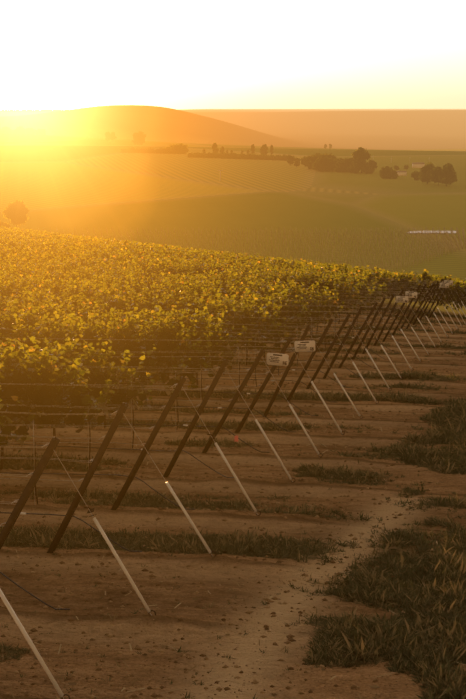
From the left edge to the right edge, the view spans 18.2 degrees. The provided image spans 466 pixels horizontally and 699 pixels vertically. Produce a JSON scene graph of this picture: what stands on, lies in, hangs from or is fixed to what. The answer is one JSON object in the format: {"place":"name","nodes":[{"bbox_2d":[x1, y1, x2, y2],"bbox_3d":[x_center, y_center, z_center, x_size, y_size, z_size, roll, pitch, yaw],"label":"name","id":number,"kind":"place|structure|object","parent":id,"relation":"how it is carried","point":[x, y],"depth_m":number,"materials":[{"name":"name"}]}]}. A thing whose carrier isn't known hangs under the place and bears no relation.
{"place":"outdoors","nodes":[
{"label":"outdoors","id":0,"kind":"place"},
{"bbox_2d":[0,105,465,698],"bbox_3d":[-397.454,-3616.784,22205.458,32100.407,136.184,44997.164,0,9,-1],"label":"ground","id":1,"kind":"structure","parent":0,"point":[100,185],"depth_m":28.69,"materials":[{"name":"brown soil"}]},
{"bbox_2d":[0,126,457,227],"bbox_3d":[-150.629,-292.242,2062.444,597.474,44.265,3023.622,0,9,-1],"label":"trees","id":2,"kind":"object","parent":1,"relation":"on","point":[16,211],"materials":[{"name":"plant"}]},
{"bbox_2d":[0,264,465,698],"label":"trellis","id":3,"kind":"object","parent":1,"relation":"on","point":[279,358],"depth_m":25.61,"materials":[{"name":"wood"}]},
{"bbox_2d":[0,333,465,698],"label":"ground litter","id":4,"kind":"object","parent":1,"relation":"on","point":[150,651],"depth_m":17.38,"materials":[{"name":"brown plant"}]},
{"bbox_2d":[0,225,465,455],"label":"vine","id":5,"kind":"object","parent":1,"relation":"on","point":[30,361],"depth_m":42.29,"materials":[{"name":"green plant"}]},
{"bbox_2d":[0,302,465,698],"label":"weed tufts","id":6,"kind":"object","parent":1,"relation":"on","point":[352,638],"depth_m":18.66,"materials":[{"name":"green plant"}]},
{"bbox_2d":[0,333,465,698],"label":"soil clods","id":7,"kind":"object","parent":1,"relation":"on","point":[289,637],"depth_m":17.75,"materials":[{"name":"brown soil"}]},
{"bbox_2d":[37,226,465,271],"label":"young block stakes","id":8,"kind":"object","parent":1,"relation":"on","point":[413,250],"depth_m":517.77,"materials":[{"name":"brown wood"}]},
{"bbox_2d":[218,162,424,180],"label":"farm buildings","id":9,"kind":"structure","parent":1,"relation":"on","point":[414,165],"depth_m":1104.84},
{"bbox_2d":[0,0,465,109],"label":"sky","id":10,"kind":"structure","parent":0,"point":[55,54],"materials":[{"name":"white"}]},
{"bbox_2d":[409,231,455,232],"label":"pond water","id":11,"kind":"structure","parent":0,"point":[433,231],"depth_m":571.99,"materials":[{"name":"grey liquid"}]}
]}

